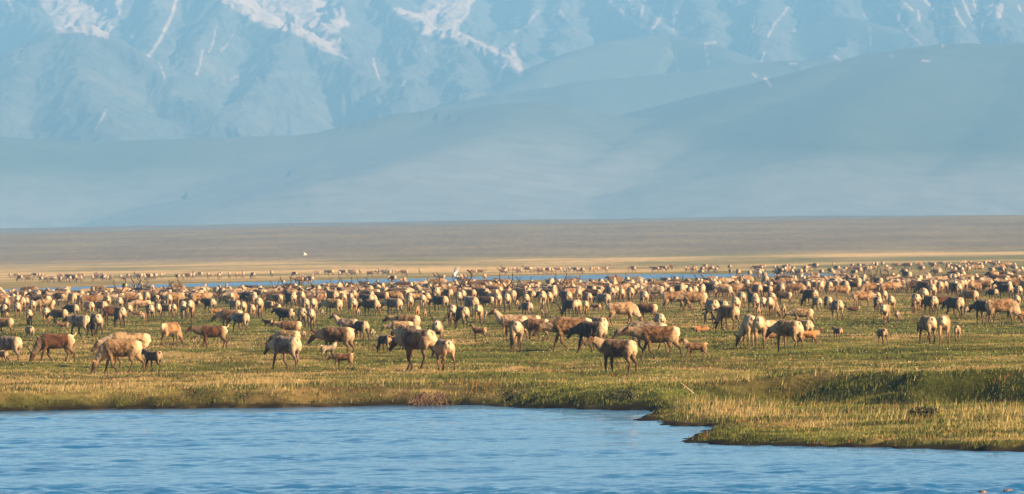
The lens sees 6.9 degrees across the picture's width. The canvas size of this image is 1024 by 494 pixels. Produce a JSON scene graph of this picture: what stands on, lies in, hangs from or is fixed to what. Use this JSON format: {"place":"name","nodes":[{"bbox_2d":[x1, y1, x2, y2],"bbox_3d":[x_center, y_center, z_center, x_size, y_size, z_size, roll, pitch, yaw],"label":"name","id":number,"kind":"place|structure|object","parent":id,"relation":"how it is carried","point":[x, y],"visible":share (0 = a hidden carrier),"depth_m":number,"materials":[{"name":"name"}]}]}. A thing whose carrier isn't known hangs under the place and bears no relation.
{"place":"outdoors","nodes":[
{"label":"outdoors","id":0,"kind":"place"},
{"bbox_2d":[3,274,831,291],"bbox_3d":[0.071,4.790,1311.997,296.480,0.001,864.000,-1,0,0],"label":"river","id":1,"kind":"structure","parent":0,"point":[653,276],"depth_m":1276.47,"materials":[{"name":"blue liquid"}]},
{"bbox_2d":[0,0,1023,227],"bbox_3d":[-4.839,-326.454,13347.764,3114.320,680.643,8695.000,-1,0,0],"label":"mountains","id":2,"kind":"structure","parent":0,"point":[153,112],"depth_m":11229.74,"materials":[{"name":"blue stone"}]},
{"bbox_2d":[0,215,1023,451],"bbox_3d":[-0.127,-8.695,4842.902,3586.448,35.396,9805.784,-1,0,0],"label":"ground","id":3,"kind":"structure","parent":0,"point":[742,244],"depth_m":2016.73,"materials":[{"name":"green plant"}]},
{"bbox_2d":[0,317,13,334],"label":"caribou","id":4,"kind":"object","parent":3,"relation":"on","point":[5,322],"visible":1,"depth_m":413.15,"materials":[{"name":"beige"}]},
{"bbox_2d":[0,335,22,361],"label":"caribou","id":5,"kind":"object","parent":3,"relation":"on","point":[9,343],"visible":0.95,"depth_m":305.84,"materials":[{"name":"beige"}]},
{"bbox_2d":[11,289,24,318],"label":"caribou","id":6,"kind":"object","parent":3,"relation":"on","point":[17,306],"visible":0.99,"depth_m":537.46,"materials":[{"name":"fur"}]},
{"bbox_2d":[35,299,54,314],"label":"caribou","id":7,"kind":"object","parent":3,"relation":"on","point":[39,302],"visible":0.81,"depth_m":571.86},
{"bbox_2d":[40,293,53,324],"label":"caribou","id":8,"kind":"object","parent":3,"relation":"on","point":[45,310],"visible":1,"depth_m":473.81,"materials":[{"name":"fur"}]},
{"bbox_2d":[23,333,75,362],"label":"caribou","id":9,"kind":"object","parent":3,"relation":"on","point":[47,342],"visible":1,"depth_m":301.12,"materials":[{"name":"fur"}]},
{"bbox_2d":[46,309,67,325],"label":"caribou","id":10,"kind":"object","parent":3,"relation":"on","point":[57,313],"visible":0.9,"depth_m":471.07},
{"bbox_2d":[61,304,78,315],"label":"caribou","id":11,"kind":"object","parent":3,"relation":"on","point":[71,308],"visible":0.73,"depth_m":522.68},
{"bbox_2d":[62,314,90,336],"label":"caribou","id":12,"kind":"object","parent":3,"relation":"on","point":[79,321],"visible":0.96,"depth_m":395.78,"materials":[{"name":"black"}]},
{"bbox_2d":[80,293,108,311],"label":"caribou","id":13,"kind":"object","parent":3,"relation":"on","point":[94,299],"visible":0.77,"depth_m":602.62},
{"bbox_2d":[89,313,103,336],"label":"caribou","id":14,"kind":"object","parent":3,"relation":"on","point":[96,319],"visible":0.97,"depth_m":395.39,"materials":[{"name":"fur"}]},
{"bbox_2d":[99,306,123,324],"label":"caribou","id":15,"kind":"object","parent":3,"relation":"on","point":[106,311],"visible":0.48,"depth_m":473.55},
{"bbox_2d":[90,339,144,373],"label":"caribou","id":16,"kind":"object","parent":3,"relation":"on","point":[109,349],"visible":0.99,"depth_m":275.36,"materials":[{"name":"beige"}]},
{"bbox_2d":[111,306,126,327],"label":"caribou","id":17,"kind":"object","parent":3,"relation":"on","point":[120,312],"visible":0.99,"depth_m":454.68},
{"bbox_2d":[91,332,150,367],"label":"caribou","id":18,"kind":"object","parent":3,"relation":"on","point":[144,339],"visible":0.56,"depth_m":287.99,"materials":[{"name":"fur"}]},
{"bbox_2d":[125,300,150,311],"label":"caribou","id":19,"kind":"object","parent":3,"relation":"on","point":[137,304],"visible":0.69,"depth_m":558.34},
{"bbox_2d":[141,347,162,371],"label":"caribou calf","id":20,"kind":"object","parent":3,"relation":"on","point":[152,356],"visible":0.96,"depth_m":277.34},
{"bbox_2d":[152,286,163,319],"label":"caribou","id":21,"kind":"object","parent":3,"relation":"on","point":[158,307],"visible":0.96,"depth_m":506.39,"materials":[{"name":"fur"}]},
{"bbox_2d":[160,322,184,345],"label":"caribou","id":22,"kind":"object","parent":3,"relation":"on","point":[172,328],"visible":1,"depth_m":358.76,"materials":[{"name":"beige"}]},
{"bbox_2d":[164,293,187,307],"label":"caribou","id":23,"kind":"object","parent":3,"relation":"on","point":[177,297],"visible":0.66,"depth_m":627.49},
{"bbox_2d":[186,299,194,319],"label":"caribou","id":24,"kind":"object","parent":3,"relation":"on","point":[190,306],"visible":0.99,"depth_m":512.76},
{"bbox_2d":[191,292,217,300],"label":"caribou","id":25,"kind":"object","parent":3,"relation":"on","point":[196,296],"visible":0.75,"depth_m":616.33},
{"bbox_2d":[184,318,228,347],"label":"caribou","id":26,"kind":"object","parent":3,"relation":"on","point":[205,331],"visible":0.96,"depth_m":344.75,"materials":[{"name":"fur"}]},
{"bbox_2d":[201,297,215,312],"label":"caribou","id":27,"kind":"object","parent":3,"relation":"on","point":[210,302],"visible":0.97,"depth_m":563.95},
{"bbox_2d":[210,309,242,330],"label":"caribou","id":28,"kind":"object","parent":3,"relation":"on","point":[223,314],"visible":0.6,"depth_m":424.31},
{"bbox_2d":[227,312,249,331],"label":"caribou","id":29,"kind":"object","parent":3,"relation":"on","point":[239,318],"visible":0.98,"depth_m":416.04,"materials":[{"name":"black"}]},
{"bbox_2d":[254,297,263,318],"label":"caribou","id":30,"kind":"object","parent":3,"relation":"on","point":[258,303],"visible":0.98,"depth_m":505.68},
{"bbox_2d":[269,295,294,320],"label":"caribou","id":31,"kind":"object","parent":3,"relation":"on","point":[283,313],"visible":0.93,"depth_m":452.06,"materials":[{"name":"fur"}]},
{"bbox_2d":[263,335,301,368],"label":"caribou","id":32,"kind":"object","parent":3,"relation":"on","point":[284,345],"visible":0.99,"depth_m":277.83,"materials":[{"name":"fur"}]},
{"bbox_2d":[267,330,300,342],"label":"caribou","id":33,"kind":"object","parent":3,"relation":"on","point":[294,333],"visible":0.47,"depth_m":330.07,"materials":[{"name":"beige"}]},
{"bbox_2d":[269,320,301,336],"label":"caribou","id":34,"kind":"object","parent":3,"relation":"on","point":[285,325],"visible":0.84,"depth_m":384.12,"materials":[{"name":"fur"}]},
{"bbox_2d":[280,276,296,307],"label":"caribou","id":35,"kind":"object","parent":3,"relation":"on","point":[290,297],"visible":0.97,"depth_m":602.07,"materials":[{"name":"fur"}]},
{"bbox_2d":[293,307,307,326],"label":"caribou","id":36,"kind":"object","parent":3,"relation":"on","point":[301,316],"visible":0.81,"depth_m":435.72,"materials":[{"name":"fur"}]},
{"bbox_2d":[303,308,318,328],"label":"caribou","id":37,"kind":"object","parent":3,"relation":"on","point":[311,313],"visible":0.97,"depth_m":426.55,"materials":[{"name":"fur"}]},
{"bbox_2d":[320,340,339,357],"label":"caribou calf","id":38,"kind":"object","parent":3,"relation":"on","point":[331,348],"visible":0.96,"depth_m":303.14},
{"bbox_2d":[317,298,342,315],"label":"caribou","id":39,"kind":"object","parent":3,"relation":"on","point":[329,303],"visible":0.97,"depth_m":520.44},
{"bbox_2d":[307,326,354,356],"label":"caribou","id":40,"kind":"object","parent":3,"relation":"on","point":[331,334],"visible":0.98,"depth_m":305.31,"materials":[{"name":"fur"}]},
{"bbox_2d":[327,353,353,366],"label":"caribou calf","id":41,"kind":"object","parent":3,"relation":"on","point":[338,357],"visible":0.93,"depth_m":275.17},
{"bbox_2d":[329,310,357,335],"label":"caribou","id":42,"kind":"object","parent":3,"relation":"on","point":[341,322],"visible":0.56,"depth_m":387.38,"materials":[{"name":"fur"}]},
{"bbox_2d":[346,297,357,316],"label":"caribou","id":43,"kind":"object","parent":3,"relation":"on","point":[352,302],"visible":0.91,"depth_m":510.17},
{"bbox_2d":[350,320,369,339],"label":"caribou","id":44,"kind":"object","parent":3,"relation":"on","point":[360,326],"visible":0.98,"depth_m":367.27,"materials":[{"name":"black"}]},
{"bbox_2d":[357,299,379,316],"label":"caribou","id":45,"kind":"object","parent":3,"relation":"on","point":[374,304],"visible":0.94,"depth_m":518.11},
{"bbox_2d":[374,335,391,353],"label":"caribou calf","id":46,"kind":"object","parent":3,"relation":"on","point":[385,339],"visible":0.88,"depth_m":311.79},
{"bbox_2d":[380,298,402,315],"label":"caribou","id":47,"kind":"object","parent":3,"relation":"on","point":[391,303],"visible":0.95,"depth_m":508.27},
{"bbox_2d":[380,320,412,336],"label":"caribou","id":48,"kind":"object","parent":3,"relation":"on","point":[393,325],"visible":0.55,"depth_m":367.10,"materials":[{"name":"beige"}]},
{"bbox_2d":[387,291,405,303],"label":"caribou","id":49,"kind":"object","parent":3,"relation":"on","point":[396,294],"visible":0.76,"depth_m":633.60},
{"bbox_2d":[382,310,419,325],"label":"caribou","id":50,"kind":"object","parent":3,"relation":"on","point":[415,319],"visible":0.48,"depth_m":377.39,"materials":[{"name":"fur"}]},
{"bbox_2d":[390,324,420,348],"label":"caribou","id":51,"kind":"object","parent":3,"relation":"on","point":[399,330],"visible":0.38,"depth_m":335.43,"materials":[{"name":"beige"}]},
{"bbox_2d":[388,328,440,369],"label":"caribou","id":52,"kind":"object","parent":3,"relation":"on","point":[410,340],"visible":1,"depth_m":270.85,"materials":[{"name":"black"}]},
{"bbox_2d":[405,391,454,405],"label":"root tangle","id":53,"kind":"object","parent":3,"relation":"on","point":[426,400],"visible":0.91,"depth_m":237.12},
{"bbox_2d":[428,295,448,311],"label":"caribou","id":54,"kind":"object","parent":3,"relation":"on","point":[439,300],"visible":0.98,"depth_m":540.52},
{"bbox_2d":[429,306,448,338],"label":"caribou","id":55,"kind":"object","parent":3,"relation":"on","point":[438,326],"visible":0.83,"depth_m":334.87,"materials":[{"name":"fur"}]},
{"bbox_2d":[429,339,455,370],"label":"caribou","id":56,"kind":"object","parent":3,"relation":"on","point":[443,347],"visible":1,"depth_m":268.17,"materials":[{"name":"beige"}]},
{"bbox_2d":[447,304,456,326],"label":"caribou","id":57,"kind":"object","parent":3,"relation":"on","point":[452,312],"visible":0.79,"depth_m":426.46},
{"bbox_2d":[452,274,464,306],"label":"caribou","id":58,"kind":"object","parent":3,"relation":"on","point":[458,295],"visible":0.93,"depth_m":572.43,"materials":[{"name":"fur"}]},
{"bbox_2d":[452,306,469,328],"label":"caribou","id":59,"kind":"object","parent":3,"relation":"on","point":[462,312],"visible":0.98,"depth_m":416.89,"materials":[{"name":"beige"}]},
{"bbox_2d":[464,296,478,315],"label":"caribou","id":60,"kind":"object","parent":3,"relation":"on","point":[470,302],"visible":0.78,"depth_m":497.10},
{"bbox_2d":[469,323,486,340],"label":"caribou calf","id":61,"kind":"object","parent":3,"relation":"on","point":[476,330],"visible":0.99,"depth_m":357.74},
{"bbox_2d":[474,304,483,323],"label":"caribou","id":62,"kind":"object","parent":3,"relation":"on","point":[478,309],"visible":1,"depth_m":445.31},
{"bbox_2d":[499,273,512,311],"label":"caribou","id":63,"kind":"object","parent":3,"relation":"on","point":[507,299],"visible":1,"depth_m":531.17,"materials":[{"name":"fur"}]},
{"bbox_2d":[487,304,526,339],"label":"caribou","id":64,"kind":"object","parent":3,"relation":"on","point":[504,321],"visible":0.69,"depth_m":361.46,"materials":[{"name":"fur"}]},
{"bbox_2d":[0,294,1023,448],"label":"grass","id":65,"kind":"structure","parent":3,"relation":"on","point":[879,412],"depth_m":263.97,"materials":[{"name":"green plant"}]},
{"bbox_2d":[0,260,1023,307],"bbox_3d":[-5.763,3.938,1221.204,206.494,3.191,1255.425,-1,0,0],"label":"caribou herd","id":66,"kind":"object","parent":3,"relation":"on","point":[792,283],"visible":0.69,"depth_m":743.16},
{"bbox_2d":[509,319,523,351],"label":"caribou","id":67,"kind":"object","parent":3,"relation":"on","point":[516,328],"visible":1,"depth_m":314.04,"materials":[{"name":"beige"}]},
{"bbox_2d":[508,276,527,302],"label":"caribou","id":68,"kind":"object","parent":3,"relation":"on","point":[519,291],"visible":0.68,"depth_m":619.00,"materials":[{"name":"fur"}]},
{"bbox_2d":[518,302,532,314],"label":"caribou","id":69,"kind":"object","parent":3,"relation":"on","point":[526,306],"visible":0.94,"depth_m":487.42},
{"bbox_2d":[521,318,548,339],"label":"caribou","id":70,"kind":"object","parent":3,"relation":"on","point":[530,324],"visible":0.57,"depth_m":356.04,"materials":[{"name":"black"}]},
{"bbox_2d":[532,316,594,350],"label":"caribou","id":71,"kind":"object","parent":3,"relation":"on","point":[558,325],"visible":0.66,"depth_m":315.98,"materials":[{"name":"black"}]},
{"bbox_2d":[554,277,572,303],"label":"caribou","id":72,"kind":"object","parent":3,"relation":"on","point":[564,294],"visible":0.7,"depth_m":567.12,"materials":[{"name":"fur"}]},
{"bbox_2d":[551,299,577,316],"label":"caribou","id":73,"kind":"object","parent":3,"relation":"on","point":[568,304],"visible":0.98,"depth_m":485.64,"materials":[{"name":"fur"}]},
{"bbox_2d":[567,320,607,352],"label":"caribou","id":74,"kind":"object","parent":3,"relation":"on","point":[582,329],"visible":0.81,"depth_m":306.86,"materials":[{"name":"black"}]},
{"bbox_2d":[593,293,610,309],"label":"caribou","id":75,"kind":"object","parent":3,"relation":"on","point":[601,297],"visible":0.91,"depth_m":542.52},
{"bbox_2d":[583,328,637,372],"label":"caribou","id":76,"kind":"object","parent":3,"relation":"on","point":[616,348],"visible":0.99,"depth_m":250.55,"materials":[{"name":"fur"}]},
{"bbox_2d":[603,389,637,401],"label":"dwarf willow","id":77,"kind":"object","parent":3,"relation":"on","point":[622,397],"visible":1,"depth_m":221.75,"materials":[{"name":"green plant"}]},
{"bbox_2d":[606,301,642,324],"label":"caribou","id":78,"kind":"object","parent":3,"relation":"on","point":[629,308],"visible":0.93,"depth_m":421.42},
{"bbox_2d":[611,321,666,352],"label":"caribou","id":79,"kind":"object","parent":3,"relation":"on","point":[633,324],"visible":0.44,"depth_m":303.75,"materials":[{"name":"black"}]},
{"bbox_2d":[637,303,657,320],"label":"caribou","id":80,"kind":"object","parent":3,"relation":"on","point":[647,308],"visible":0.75,"depth_m":448.62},
{"bbox_2d":[618,319,682,358],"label":"caribou","id":81,"kind":"object","parent":3,"relation":"on","point":[650,334],"visible":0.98,"depth_m":293.92,"materials":[{"name":"fur"}]},
{"bbox_2d":[643,286,663,301],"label":"caribou","id":82,"kind":"object","parent":3,"relation":"on","point":[654,289],"visible":0.72,"depth_m":620.94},
{"bbox_2d":[662,291,693,311],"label":"caribou","id":83,"kind":"object","parent":3,"relation":"on","point":[667,297],"visible":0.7,"depth_m":521.52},
{"bbox_2d":[671,291,706,312],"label":"caribou","id":84,"kind":"object","parent":3,"relation":"on","point":[692,297],"visible":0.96,"depth_m":507.55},
{"bbox_2d":[679,337,707,360],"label":"caribou calf","id":85,"kind":"object","parent":3,"relation":"on","point":[690,347],"visible":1,"depth_m":281.68},
{"bbox_2d":[702,299,719,322],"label":"caribou","id":86,"kind":"object","parent":3,"relation":"on","point":[711,305],"visible":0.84,"depth_m":426.08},
{"bbox_2d":[702,305,739,328],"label":"caribou","id":87,"kind":"object","parent":3,"relation":"on","point":[727,311],"visible":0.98,"depth_m":394.52,"materials":[{"name":"fur"}]},
{"bbox_2d":[734,314,757,345],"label":"caribou","id":88,"kind":"object","parent":3,"relation":"on","point":[746,326],"visible":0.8,"depth_m":319.85,"materials":[{"name":"beige"}]},
{"bbox_2d":[742,274,758,311],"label":"caribou","id":89,"kind":"object","parent":3,"relation":"on","point":[750,294],"visible":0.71,"depth_m":506.45,"materials":[{"name":"fur"}]},
{"bbox_2d":[752,314,766,349],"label":"caribou","id":90,"kind":"object","parent":3,"relation":"on","point":[759,323],"visible":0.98,"depth_m":311.05,"materials":[{"name":"beige"}]},
{"bbox_2d":[765,296,782,316],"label":"caribou","id":91,"kind":"object","parent":3,"relation":"on","point":[771,302],"visible":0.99,"depth_m":452.70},
{"bbox_2d":[775,292,791,303],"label":"caribou","id":92,"kind":"object","parent":3,"relation":"on","point":[783,295],"visible":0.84,"depth_m":561.86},
{"bbox_2d":[765,319,803,351],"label":"caribou","id":93,"kind":"object","parent":3,"relation":"on","point":[786,328],"visible":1,"depth_m":299.95,"materials":[{"name":"beige"}]},
{"bbox_2d":[783,308,814,325],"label":"caribou","id":94,"kind":"object","parent":3,"relation":"on","point":[797,313],"visible":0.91,"depth_m":407.99,"materials":[{"name":"beige"}]},
{"bbox_2d":[797,319,813,341],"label":"caribou","id":95,"kind":"object","parent":3,"relation":"on","point":[808,325],"visible":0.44,"depth_m":330.44,"materials":[{"name":"beige"}]},
{"bbox_2d":[799,289,818,306],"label":"caribou","id":96,"kind":"object","parent":3,"relation":"on","point":[810,293],"visible":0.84,"depth_m":542.78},
{"bbox_2d":[797,328,823,346],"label":"caribou calf","id":97,"kind":"object","parent":3,"relation":"on","point":[813,334],"visible":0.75,"depth_m":317.09},
{"bbox_2d":[828,299,843,319],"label":"caribou","id":98,"kind":"object","parent":3,"relation":"on","point":[837,305],"visible":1,"depth_m":428.96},
{"bbox_2d":[826,285,849,299],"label":"caribou","id":99,"kind":"object","parent":3,"relation":"on","point":[837,289],"visible":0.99,"depth_m":618.91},
{"bbox_2d":[851,291,879,307],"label":"caribou","id":100,"kind":"object","parent":3,"relation":"on","point":[863,295],"visible":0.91,"depth_m":519.03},
{"bbox_2d":[875,328,887,345],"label":"caribou calf","id":101,"kind":"object","parent":3,"relation":"on","point":[882,333],"visible":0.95,"depth_m":316.43},
{"bbox_2d":[880,304,891,324],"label":"caribou","id":102,"kind":"object","parent":3,"relation":"on","point":[884,309],"visible":1,"depth_m":407.41,"materials":[{"name":"beige"}]},
{"bbox_2d":[911,293,921,312],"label":"caribou","id":103,"kind":"object","parent":3,"relation":"on","point":[915,298],"visible":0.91,"depth_m":464.38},
{"bbox_2d":[907,405,939,416],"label":"dwarf willow","id":104,"kind":"object","parent":3,"relation":"on","point":[924,412],"visible":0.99,"depth_m":204.81,"materials":[{"name":"green plant"}]},
{"bbox_2d":[914,315,936,343],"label":"caribou","id":105,"kind":"object","parent":3,"relation":"on","point":[928,324],"visible":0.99,"depth_m":324.94,"materials":[{"name":"beige"}]},
{"bbox_2d":[919,295,938,315],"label":"caribou","id":106,"kind":"object","parent":3,"relation":"on","point":[930,301],"visible":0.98,"depth_m":452.90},
{"bbox_2d":[937,314,950,344],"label":"caribou","id":107,"kind":"object","parent":3,"relation":"on","point":[943,322],"visible":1,"depth_m":320.02,"materials":[{"name":"beige"}]},
{"bbox_2d":[940,296,964,319],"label":"caribou","id":108,"kind":"object","parent":3,"relation":"on","point":[957,303],"visible":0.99,"depth_m":431.61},
{"bbox_2d":[948,282,962,297],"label":"caribou","id":109,"kind":"object","parent":3,"relation":"on","point":[956,287],"visible":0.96,"depth_m":591.09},
{"bbox_2d":[958,290,978,306],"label":"caribou","id":110,"kind":"object","parent":3,"relation":"on","point":[969,294],"visible":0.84,"depth_m":513.95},
{"bbox_2d":[968,299,994,322],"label":"caribou","id":111,"kind":"object","parent":3,"relation":"on","point":[978,305],"visible":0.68,"depth_m":412.23,"materials":[{"name":"black"}]},
{"bbox_2d":[994,284,1012,298],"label":"caribou","id":112,"kind":"object","parent":3,"relation":"on","point":[1005,288],"visible":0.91,"depth_m":590.04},
{"bbox_2d":[985,298,1023,322],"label":"caribou","id":113,"kind":"object","parent":3,"relation":"on","point":[1007,305],"visible":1,"depth_m":403.80,"materials":[{"name":"beige"}]},
{"bbox_2d":[0,405,1023,493],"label":"river","id":114,"kind":"structure","parent":0,"point":[433,449],"depth_m":175.46,"materials":[{"name":"blue liquid"}]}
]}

